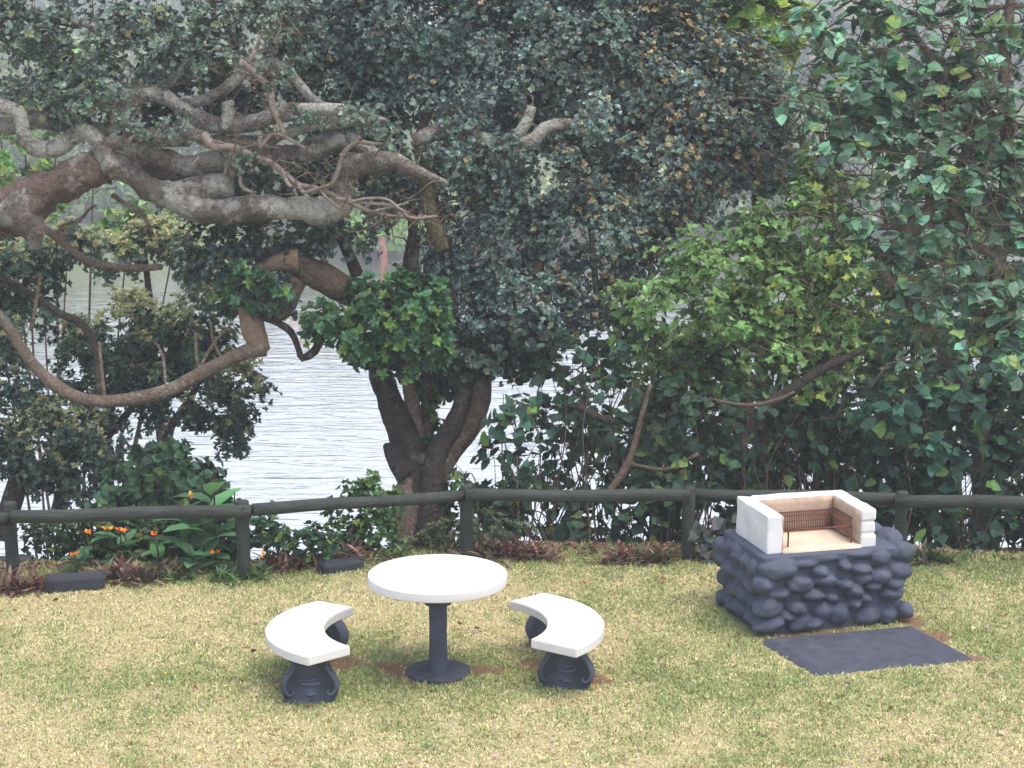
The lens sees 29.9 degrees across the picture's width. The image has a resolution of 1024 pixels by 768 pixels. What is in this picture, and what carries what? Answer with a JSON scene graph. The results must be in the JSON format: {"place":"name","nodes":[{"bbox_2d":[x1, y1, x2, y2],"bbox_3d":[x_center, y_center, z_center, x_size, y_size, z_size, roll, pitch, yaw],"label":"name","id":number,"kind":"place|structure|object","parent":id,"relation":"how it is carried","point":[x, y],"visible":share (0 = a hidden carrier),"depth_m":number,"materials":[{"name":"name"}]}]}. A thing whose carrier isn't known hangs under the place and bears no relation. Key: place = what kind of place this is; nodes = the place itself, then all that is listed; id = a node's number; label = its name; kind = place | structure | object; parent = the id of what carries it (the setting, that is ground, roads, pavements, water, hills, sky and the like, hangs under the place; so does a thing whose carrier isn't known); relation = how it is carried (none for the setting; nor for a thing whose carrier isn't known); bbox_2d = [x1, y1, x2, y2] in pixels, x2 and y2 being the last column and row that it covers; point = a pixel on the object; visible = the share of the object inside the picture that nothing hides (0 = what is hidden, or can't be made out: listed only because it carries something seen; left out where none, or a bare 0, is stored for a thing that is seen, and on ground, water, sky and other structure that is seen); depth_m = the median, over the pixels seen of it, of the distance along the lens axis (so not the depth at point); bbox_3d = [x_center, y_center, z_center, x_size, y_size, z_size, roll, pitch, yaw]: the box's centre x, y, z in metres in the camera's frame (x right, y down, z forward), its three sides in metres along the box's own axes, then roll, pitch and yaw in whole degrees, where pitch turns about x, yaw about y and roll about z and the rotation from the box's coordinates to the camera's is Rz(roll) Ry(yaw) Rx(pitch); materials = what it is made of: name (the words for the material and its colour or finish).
{"place":"outdoors","nodes":[
{"label":"outdoors","id":0,"kind":"place"},
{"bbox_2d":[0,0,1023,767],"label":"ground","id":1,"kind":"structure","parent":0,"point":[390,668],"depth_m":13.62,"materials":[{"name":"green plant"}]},
{"bbox_2d":[0,142,33,185],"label":"bank tree","id":2,"kind":"object","parent":1,"relation":"on","point":[15,159],"visible":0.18,"depth_m":89.79,"materials":[{"name":"green plant"}]},
{"bbox_2d":[0,554,33,563],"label":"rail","id":3,"kind":"object","parent":1,"relation":"on","point":[23,557],"visible":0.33,"depth_m":16.70,"materials":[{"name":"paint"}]},
{"bbox_2d":[0,561,44,598],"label":"bromeliad","id":4,"kind":"object","parent":1,"relation":"on","point":[10,579],"visible":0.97,"depth_m":15.81,"materials":[{"name":"brown plant"}]},
{"bbox_2d":[3,567,57,596],"bbox_3d":[-3.961,1.629,15.897,0.518,0.192,0.552,0,11,0],"label":"bromeliad","id":5,"kind":"object","parent":1,"relation":"on","point":[32,579],"visible":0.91,"depth_m":15.84,"materials":[{"name":"brown plant"}]},
{"bbox_2d":[0,129,102,207],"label":"bank tree","id":6,"kind":"object","parent":1,"relation":"on","point":[30,159],"visible":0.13,"depth_m":91.27,"materials":[{"name":"green plant"}]},
{"bbox_2d":[0,40,102,96],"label":"bank tree","id":7,"kind":"object","parent":1,"relation":"on","point":[13,69],"visible":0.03,"depth_m":131.72,"materials":[{"name":"green plant"}]},
{"bbox_2d":[0,216,111,345],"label":"olive tree","id":8,"kind":"object","parent":1,"relation":"on","point":[21,263],"visible":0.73,"depth_m":19.28,"materials":[{"name":"green plant"}]},
{"bbox_2d":[0,310,133,540],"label":"olive tree","id":9,"kind":"object","parent":1,"relation":"on","point":[24,470],"visible":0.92,"depth_m":18.42,"materials":[{"name":"green plant"}]},
{"bbox_2d":[0,49,138,110],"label":"bank tree","id":10,"kind":"object","parent":1,"relation":"on","point":[7,72],"visible":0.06,"depth_m":124.37,"materials":[{"name":"green plant"}]},
{"bbox_2d":[61,551,83,571],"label":"canna lily","id":11,"kind":"object","parent":1,"relation":"on","point":[77,555],"visible":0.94,"depth_m":16.27,"materials":[{"name":"green plant"}]},
{"bbox_2d":[44,570,105,593],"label":"edging block","id":12,"kind":"structure","parent":1,"relation":"on","point":[94,580],"depth_m":15.79,"materials":[{"name":"paint"}]},
{"bbox_2d":[59,548,92,565],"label":"canna lily","id":13,"kind":"object","parent":1,"relation":"on","point":[83,557],"visible":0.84,"depth_m":16.42,"materials":[{"name":"green plant"}]},
{"bbox_2d":[18,160,150,222],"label":"bank tree","id":14,"kind":"object","parent":1,"relation":"on","point":[122,190],"visible":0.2,"depth_m":92.04,"materials":[{"name":"green plant"}]},
{"bbox_2d":[80,529,116,566],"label":"canna lily","id":15,"kind":"object","parent":1,"relation":"on","point":[97,537],"visible":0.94,"depth_m":16.46,"materials":[{"name":"green plant"}]},
{"bbox_2d":[0,29,202,558],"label":"tree","id":16,"kind":"object","parent":1,"relation":"on","point":[44,165],"visible":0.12,"depth_m":22.90,"materials":[{"name":"green plant"}]},
{"bbox_2d":[93,527,130,561],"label":"canna lily","id":17,"kind":"object","parent":1,"relation":"on","point":[120,538],"visible":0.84,"depth_m":16.53,"materials":[{"name":"green plant"}]},
{"bbox_2d":[75,552,152,587],"bbox_3d":[-3.336,1.555,16.124,0.751,0.258,0.617,3,12,17],"label":"bromeliad","id":18,"kind":"object","parent":1,"relation":"on","point":[110,568],"visible":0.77,"depth_m":16.08,"materials":[{"name":"brown plant"}]},
{"bbox_2d":[17,500,215,562],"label":"undergrowth bush","id":19,"kind":"object","parent":1,"relation":"on","point":[67,543],"visible":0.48,"depth_m":16.78,"materials":[{"name":"green plant"}]},
{"bbox_2d":[100,525,136,561],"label":"canna lily","id":20,"kind":"object","parent":1,"relation":"on","point":[109,554],"visible":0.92,"depth_m":16.54,"materials":[{"name":"green plant"}]},
{"bbox_2d":[32,34,205,82],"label":"bank tree","id":21,"kind":"object","parent":1,"relation":"on","point":[131,54],"visible":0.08,"depth_m":143.95,"materials":[{"name":"green plant"}]},
{"bbox_2d":[103,527,147,562],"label":"canna lily","id":22,"kind":"object","parent":1,"relation":"on","point":[128,536],"visible":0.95,"depth_m":16.56,"materials":[{"name":"green plant"}]},
{"bbox_2d":[46,281,223,479],"bbox_3d":[-3.850,0.114,19.698,1.866,2.345,1.108,0,11,0],"label":"olive tree","id":23,"kind":"object","parent":1,"relation":"on","point":[132,363],"visible":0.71,"depth_m":19.41,"materials":[{"name":"green plant"}]},
{"bbox_2d":[106,555,170,587],"bbox_3d":[-3.098,1.561,16.118,0.652,0.234,0.641,-10,15,-42],"label":"bromeliad","id":24,"kind":"object","parent":1,"relation":"on","point":[147,572],"visible":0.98,"depth_m":16.07,"materials":[{"name":"brown plant"}]},
{"bbox_2d":[140,531,174,565],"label":"canna lily","id":25,"kind":"object","parent":1,"relation":"on","point":[157,549],"visible":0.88,"depth_m":16.47,"materials":[{"name":"green plant"}]},
{"bbox_2d":[73,434,250,561],"bbox_3d":[-3.147,1.146,17.183,1.657,1.400,0.809,0,11,0],"label":"vine mound","id":26,"kind":"object","parent":1,"relation":"on","point":[161,474],"visible":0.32,"depth_m":16.98,"materials":[{"name":"green plant"}]},
{"bbox_2d":[132,555,195,580],"bbox_3d":[-2.953,1.569,16.224,0.584,0.183,0.382,0,11,0],"label":"bromeliad","id":27,"kind":"object","parent":1,"relation":"on","point":[173,569],"visible":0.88,"depth_m":16.25,"materials":[{"name":"brown plant"}]},
{"bbox_2d":[64,62,266,188],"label":"bank tree","id":28,"kind":"object","parent":1,"relation":"on","point":[144,123],"visible":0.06,"depth_m":99.95,"materials":[{"name":"green plant"}]},
{"bbox_2d":[88,212,259,442],"bbox_3d":[-3.776,-0.203,21.600,2.062,3.434,1.002,0,11,0],"label":"olive tree","id":29,"kind":"object","parent":1,"relation":"on","point":[123,244],"visible":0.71,"depth_m":21.35,"materials":[{"name":"green plant"}]},
{"bbox_2d":[157,564,200,584],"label":"grass tuft","id":30,"kind":"object","parent":1,"relation":"on","point":[171,575],"visible":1,"depth_m":16.13,"materials":[{"name":"green plant"}]},
{"bbox_2d":[150,491,208,562],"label":"canna lily","id":31,"kind":"object","parent":1,"relation":"on","point":[185,534],"visible":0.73,"depth_m":16.62,"materials":[{"name":"green plant"}]},
{"bbox_2d":[104,49,262,122],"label":"bank tree","id":32,"kind":"object","parent":1,"relation":"on","point":[246,85],"visible":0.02,"depth_m":125.11,"materials":[{"name":"green plant"}]},
{"bbox_2d":[169,539,220,571],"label":"canna lily","id":33,"kind":"object","parent":1,"relation":"on","point":[190,551],"visible":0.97,"depth_m":16.30,"materials":[{"name":"green plant"}]},
{"bbox_2d":[162,518,235,562],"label":"canna lily","id":34,"kind":"object","parent":1,"relation":"on","point":[208,544],"visible":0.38,"depth_m":16.50,"materials":[{"name":"green plant"}]},
{"bbox_2d":[189,549,225,569],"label":"canna lily","id":35,"kind":"object","parent":1,"relation":"on","point":[212,556],"visible":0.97,"depth_m":16.37,"materials":[{"name":"green plant"}]},
{"bbox_2d":[173,467,249,558],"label":"canna lily","id":36,"kind":"object","parent":1,"relation":"on","point":[211,488],"visible":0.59,"depth_m":16.68,"materials":[{"name":"green plant"}]},
{"bbox_2d":[148,270,282,462],"bbox_3d":[-2.966,0.061,19.228,1.372,2.413,0.758,0,11,0],"label":"olive tree","id":37,"kind":"object","parent":1,"relation":"on","point":[235,423],"visible":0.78,"depth_m":19.07,"materials":[{"name":"green plant"}]},
{"bbox_2d":[205,564,245,586],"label":"grass tuft","id":38,"kind":"object","parent":1,"relation":"on","point":[219,574],"visible":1,"depth_m":16.11,"materials":[{"name":"green plant"}]},
{"bbox_2d":[0,0,471,321],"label":"gnarled tree","id":39,"kind":"object","parent":1,"relation":"on","point":[140,161],"visible":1,"depth_m":17.31,"materials":[{"name":"grey plant"}]},
{"bbox_2d":[205,492,269,561],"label":"canna lily","id":40,"kind":"object","parent":1,"relation":"on","point":[232,551],"visible":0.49,"depth_m":16.72,"materials":[{"name":"green plant"}]},
{"bbox_2d":[163,127,329,199],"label":"bank tree","id":41,"kind":"object","parent":1,"relation":"on","point":[193,149],"visible":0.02,"depth_m":96.67,"materials":[{"name":"green plant"}]},
{"bbox_2d":[228,564,272,582],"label":"grass tuft","id":42,"kind":"object","parent":1,"relation":"on","point":[256,574],"visible":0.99,"depth_m":16.17,"materials":[{"name":"green plant"}]},
{"bbox_2d":[251,549,274,573],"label":"canna lily","id":43,"kind":"object","parent":1,"relation":"on","point":[259,563],"visible":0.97,"depth_m":16.29,"materials":[{"name":"green plant"}]},
{"bbox_2d":[251,549,304,576],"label":"bromeliad","id":44,"kind":"object","parent":1,"relation":"on","point":[278,561],"visible":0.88,"depth_m":16.43,"materials":[{"name":"brown plant"}]},
{"bbox_2d":[196,30,368,104],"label":"bank tree","id":45,"kind":"object","parent":1,"relation":"on","point":[261,46],"visible":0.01,"depth_m":131.86,"materials":[{"name":"green plant"}]},
{"bbox_2d":[229,500,348,568],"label":"undergrowth bush","id":46,"kind":"object","parent":1,"relation":"on","point":[275,536],"visible":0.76,"depth_m":16.50,"materials":[{"name":"green plant"}]},
{"bbox_2d":[287,548,322,571],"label":"bromeliad","id":47,"kind":"object","parent":1,"relation":"on","point":[315,561],"visible":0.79,"depth_m":16.48,"materials":[{"name":"brown plant"}]},
{"bbox_2d":[265,601,352,703],"bbox_3d":[-1.435,1.925,13.781,0.630,0.430,1.442,0,11,0],"label":"curved bench","id":48,"kind":"object","parent":1,"relation":"on","point":[309,641],"visible":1,"depth_m":13.29,"materials":[{"name":"white paint"}]},
{"bbox_2d":[262,153,372,226],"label":"bank tree","id":49,"kind":"object","parent":1,"relation":"on","point":[319,197],"visible":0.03,"depth_m":91.59,"materials":[{"name":"green plant"}]},
{"bbox_2d":[317,556,363,574],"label":"edging block","id":50,"kind":"structure","parent":1,"relation":"on","point":[338,565],"depth_m":16.39,"materials":[{"name":"paint"}]},
{"bbox_2d":[320,536,379,559],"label":"bromeliad","id":51,"kind":"object","parent":1,"relation":"on","point":[358,550],"visible":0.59,"depth_m":16.70,"materials":[{"name":"brown plant"}]},
{"bbox_2d":[317,469,407,552],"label":"undergrowth bush","id":52,"kind":"object","parent":1,"relation":"on","point":[360,525],"visible":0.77,"depth_m":16.91,"materials":[{"name":"green plant"}]},
{"bbox_2d":[308,204,428,259],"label":"bank tree","id":53,"kind":"object","parent":1,"relation":"on","point":[399,242],"visible":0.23,"depth_m":89.65,"materials":[{"name":"green plant"}]},
{"bbox_2d":[367,543,412,561],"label":"grass tuft","id":54,"kind":"object","parent":1,"relation":"on","point":[400,550],"visible":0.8,"depth_m":16.73,"materials":[{"name":"green plant"}]},
{"bbox_2d":[374,237,422,274],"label":"red dead trunk","id":55,"kind":"object","parent":1,"relation":"on","point":[384,266],"visible":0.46,"depth_m":85.86,"materials":[{"name":"wood"}]},
{"bbox_2d":[0,0,803,547],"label":"broadleaf tree","id":56,"kind":"object","parent":1,"relation":"on","point":[418,334],"visible":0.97,"depth_m":18.03,"materials":[{"name":"green plant"}]},
{"bbox_2d":[368,554,506,684],"bbox_3d":[-0.533,1.748,13.825,0.998,0.800,0.998,0,11,0],"label":"round table","id":57,"kind":"object","parent":1,"relation":"on","point":[437,584],"visible":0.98,"depth_m":13.74,"materials":[{"name":"white paint"}]},
{"bbox_2d":[373,505,536,553],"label":"undergrowth bush","id":58,"kind":"object","parent":1,"relation":"on","point":[434,531],"visible":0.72,"depth_m":16.92,"materials":[{"name":"green plant"}]},
{"bbox_2d":[450,535,507,561],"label":"bromeliad","id":59,"kind":"object","parent":1,"relation":"on","point":[478,554],"visible":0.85,"depth_m":16.70,"materials":[{"name":"brown plant"}]},
{"bbox_2d":[418,377,545,542],"bbox_3d":[-0.427,0.843,18.099,1.457,1.702,0.780,7,13,32],"label":"undergrowth bush","id":60,"kind":"object","parent":1,"relation":"on","point":[456,475],"visible":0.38,"depth_m":18.09,"materials":[{"name":"green plant"}]},
{"bbox_2d":[428,174,576,257],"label":"bank tree","id":61,"kind":"object","parent":1,"relation":"on","point":[548,185],"visible":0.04,"depth_m":89.64,"materials":[{"name":"green plant"}]},
{"bbox_2d":[473,529,545,567],"bbox_3d":[0.001,1.409,16.851,0.720,0.280,0.688,-10,15,-41],"label":"bromeliad","id":62,"kind":"object","parent":1,"relation":"on","point":[511,548],"visible":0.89,"depth_m":16.75,"materials":[{"name":"brown plant"}]},
{"bbox_2d":[0,484,1023,579],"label":"rail fence","id":63,"kind":"object","parent":1,"relation":"on","point":[241,511],"visible":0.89,"depth_m":16.28,"materials":[{"name":"paint"}]},
{"bbox_2d":[0,0,1023,149],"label":"woods","id":64,"kind":"object","parent":1,"relation":"on","point":[43,4],"visible":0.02,"depth_m":182.05,"materials":[{"name":"green plant"}]},
{"bbox_2d":[0,539,1023,767],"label":"leaf litter","id":65,"kind":"object","parent":1,"relation":"on","point":[567,543],"visible":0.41,"depth_m":16.57,"materials":[{"name":"brown plant"}]},
{"bbox_2d":[504,538,570,561],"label":"bromeliad","id":66,"kind":"object","parent":1,"relation":"on","point":[539,550],"visible":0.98,"depth_m":16.73,"materials":[{"name":"brown plant"}]},
{"bbox_2d":[510,593,603,689],"bbox_3d":[0.349,1.896,13.930,0.590,0.430,1.425,-2,11,-10],"label":"curved bench","id":67,"kind":"object","parent":1,"relation":"on","point":[566,634],"visible":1,"depth_m":13.55,"materials":[{"name":"white paint"}]},
{"bbox_2d":[492,172,661,257],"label":"bank tree","id":68,"kind":"object","parent":1,"relation":"on","point":[578,235],"visible":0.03,"depth_m":91.09,"materials":[{"name":"green plant"}]},
{"bbox_2d":[469,295,684,542],"bbox_3d":[0.584,0.388,18.108,2.052,2.424,1.494,0,11,0],"label":"dark thicket","id":69,"kind":"object","parent":1,"relation":"on","point":[588,359],"visible":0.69,"depth_m":17.81,"materials":[{"name":"green plant"}]},
{"bbox_2d":[582,543,648,568],"bbox_3d":[0.919,1.496,16.678,0.442,0.200,0.520,7,13,32],"label":"bromeliad","id":70,"kind":"object","parent":1,"relation":"on","point":[620,556],"visible":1,"depth_m":16.69,"materials":[{"name":"brown plant"}]},
{"bbox_2d":[550,320,755,547],"bbox_3d":[1.513,0.764,20.609,2.235,2.974,1.393,0,11,0],"label":"bank bush","id":71,"kind":"object","parent":1,"relation":"on","point":[637,383],"visible":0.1,"depth_m":20.28,"materials":[{"name":"green plant"}]},
{"bbox_2d":[633,544,682,563],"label":"grass tuft","id":72,"kind":"object","parent":1,"relation":"on","point":[655,554],"visible":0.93,"depth_m":16.70,"materials":[{"name":"brown plant"}]},
{"bbox_2d":[626,539,698,568],"bbox_3d":[1.298,1.468,16.679,0.725,0.217,0.522,0,11,0],"label":"bromeliad","id":73,"kind":"object","parent":1,"relation":"on","point":[648,559],"visible":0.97,"depth_m":16.67,"materials":[{"name":"brown plant"}]},
{"bbox_2d":[555,341,789,546],"bbox_3d":[1.466,0.647,17.519,2.148,2.098,1.067,0,11,0],"label":"dark thicket","id":74,"kind":"object","parent":1,"relation":"on","point":[666,390],"visible":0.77,"depth_m":17.35,"materials":[{"name":"green plant"}]},
{"bbox_2d":[581,148,793,247],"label":"bank tree","id":75,"kind":"object","parent":1,"relation":"on","point":[729,208],"visible":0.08,"depth_m":92.72,"materials":[{"name":"green plant"}]},
{"bbox_2d":[676,501,736,564],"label":"dark thicket","id":76,"kind":"object","parent":1,"relation":"on","point":[700,535],"visible":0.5,"depth_m":16.64,"materials":[{"name":"green plant"}]},
{"bbox_2d":[449,349,1023,552],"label":"bare stem thicket","id":77,"kind":"object","parent":1,"relation":"on","point":[778,397],"visible":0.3,"depth_m":17.38,"materials":[{"name":"green plant"}]},
{"bbox_2d":[595,149,889,489],"bbox_3d":[2.095,-0.187,17.680,2.661,3.906,0.999,0,11,0],"label":"light green shrub","id":78,"kind":"object","parent":1,"relation":"on","point":[753,301],"visible":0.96,"depth_m":17.40,"materials":[{"name":"green plant"}]},
{"bbox_2d":[621,95,876,213],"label":"bank tree","id":79,"kind":"object","parent":1,"relation":"on","point":[845,167],"visible":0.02,"depth_m":94.07,"materials":[{"name":"green plant"}]},
{"bbox_2d":[700,0,829,469],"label":"heart leaf tree","id":80,"kind":"object","parent":1,"relation":"on","point":[740,17],"visible":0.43,"depth_m":18.69,"materials":[{"name":"green plant"}]},
{"bbox_2d":[658,229,876,489],"bbox_3d":[2.888,0.463,21.634,2.614,4.432,1.666,0,11,0],"label":"bank bush","id":81,"kind":"object","parent":1,"relation":"on","point":[868,374],"visible":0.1,"depth_m":21.26,"materials":[{"name":"green plant"}]},
{"bbox_2d":[704,370,915,518],"bbox_3d":[2.781,0.794,17.904,1.986,1.856,0.995,0,11,0],"label":"dark thicket","id":82,"kind":"object","parent":1,"relation":"on","point":[814,436],"visible":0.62,"depth_m":17.73,"materials":[{"name":"green plant"}]},
{"bbox_2d":[712,490,914,635],"bbox_3d":[2.442,1.383,15.300,1.546,0.990,1.222,-3,11,-14],"label":"stone barbecue","id":83,"kind":"object","parent":1,"relation":"on","point":[769,581],"visible":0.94,"depth_m":14.85,"materials":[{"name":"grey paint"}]},
{"bbox_2d":[778,508,831,531],"bbox_3d":[2.273,1.087,15.258,0.585,0.158,0.030,-3,11,-15],"label":"grill grid","id":84,"kind":"object","parent":83,"relation":"on","point":[803,520],"visible":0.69,"depth_m":15.28,"materials":[{"name":"brown metal"}]},
{"bbox_2d":[782,512,852,546],"bbox_3d":[2.331,1.142,15.062,0.546,0.143,0.424,-3,11,-15],"label":"grill stand","id":85,"kind":"object","parent":83,"relation":"on","point":[848,525],"visible":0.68,"depth_m":14.93,"materials":[{"name":"brown metal"}]},
{"bbox_2d":[832,507,851,534],"bbox_3d":[2.604,1.079,15.146,0.023,0.138,0.330,-3,11,-15],"label":"grill grid","id":86,"kind":"object","parent":83,"relation":"on","point":[843,529],"visible":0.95,"depth_m":15.14,"materials":[{"name":"brown metal"}]},
{"bbox_2d":[613,330,1023,552],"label":"dark thicket","id":87,"kind":"object","parent":1,"relation":"on","point":[1004,415],"visible":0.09,"depth_m":19.26,"materials":[{"name":"green plant"}]},
{"bbox_2d":[647,39,1023,489],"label":"heart leaf tree","id":88,"kind":"object","parent":1,"relation":"on","point":[889,295],"visible":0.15,"depth_m":18.80,"materials":[{"name":"green plant"}]},
{"bbox_2d":[712,22,1012,101],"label":"bank tree","id":89,"kind":"object","parent":1,"relation":"on","point":[813,57],"visible":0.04,"depth_m":142.77,"materials":[{"name":"green plant"}]},
{"bbox_2d":[703,0,1023,550],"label":"heart leaf tree","id":90,"kind":"object","parent":1,"relation":"on","point":[949,189],"visible":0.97,"depth_m":17.40,"materials":[{"name":"green plant"}]},
{"bbox_2d":[763,626,970,675],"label":"paving slab","id":91,"kind":"structure","parent":1,"relation":"on","point":[845,652],"depth_m":14.29,"materials":[{"name":"paint"}]},
{"bbox_2d":[768,268,996,527],"bbox_3d":[4.058,0.546,21.586,2.826,4.063,1.613,0,11,0],"label":"bank bush","id":92,"kind":"object","parent":1,"relation":"on","point":[876,360],"visible":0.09,"depth_m":21.23,"materials":[{"name":"green plant"}]},
{"bbox_2d":[780,138,1023,237],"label":"bank tree","id":93,"kind":"object","parent":1,"relation":"on","point":[875,218],"visible":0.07,"depth_m":93.94,"materials":[{"name":"green plant"}]},
{"bbox_2d":[788,19,1023,80],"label":"bank tree","id":94,"kind":"object","parent":1,"relation":"on","point":[1014,58],"visible":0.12,"depth_m":149.58,"materials":[{"name":"green plant"}]},
{"bbox_2d":[844,364,1023,555],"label":"dark thicket","id":95,"kind":"object","parent":1,"relation":"on","point":[946,460],"visible":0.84,"depth_m":17.24,"materials":[{"name":"green plant"}]},
{"bbox_2d":[908,537,959,569],"bbox_3d":[3.574,1.471,16.694,0.629,0.216,0.611,0,11,0],"label":"bromeliad","id":96,"kind":"object","parent":1,"relation":"on","point":[918,555],"visible":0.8,"depth_m":16.63,"materials":[{"name":"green plant"}]},
{"bbox_2d":[852,226,1023,545],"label":"bank bush","id":97,"kind":"object","parent":1,"relation":"on","point":[927,355],"visible":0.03,"depth_m":21.76,"materials":[{"name":"green plant"}]},
{"bbox_2d":[853,98,1023,212],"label":"bank tree","id":98,"kind":"object","parent":1,"relation":"on","point":[933,153],"visible":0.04,"depth_m":92.67,"materials":[{"name":"green plant"}]},
{"bbox_2d":[917,548,970,567],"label":"grass tuft","id":99,"kind":"object","parent":1,"relation":"on","point":[951,557],"visible":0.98,"depth_m":16.61,"materials":[{"name":"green plant"}]},
{"bbox_2d":[0,254,1023,560],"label":"river","id":100,"kind":"structure","parent":0,"point":[320,430],"depth_m":55.77,"materials":[{"name":"white liquid"}]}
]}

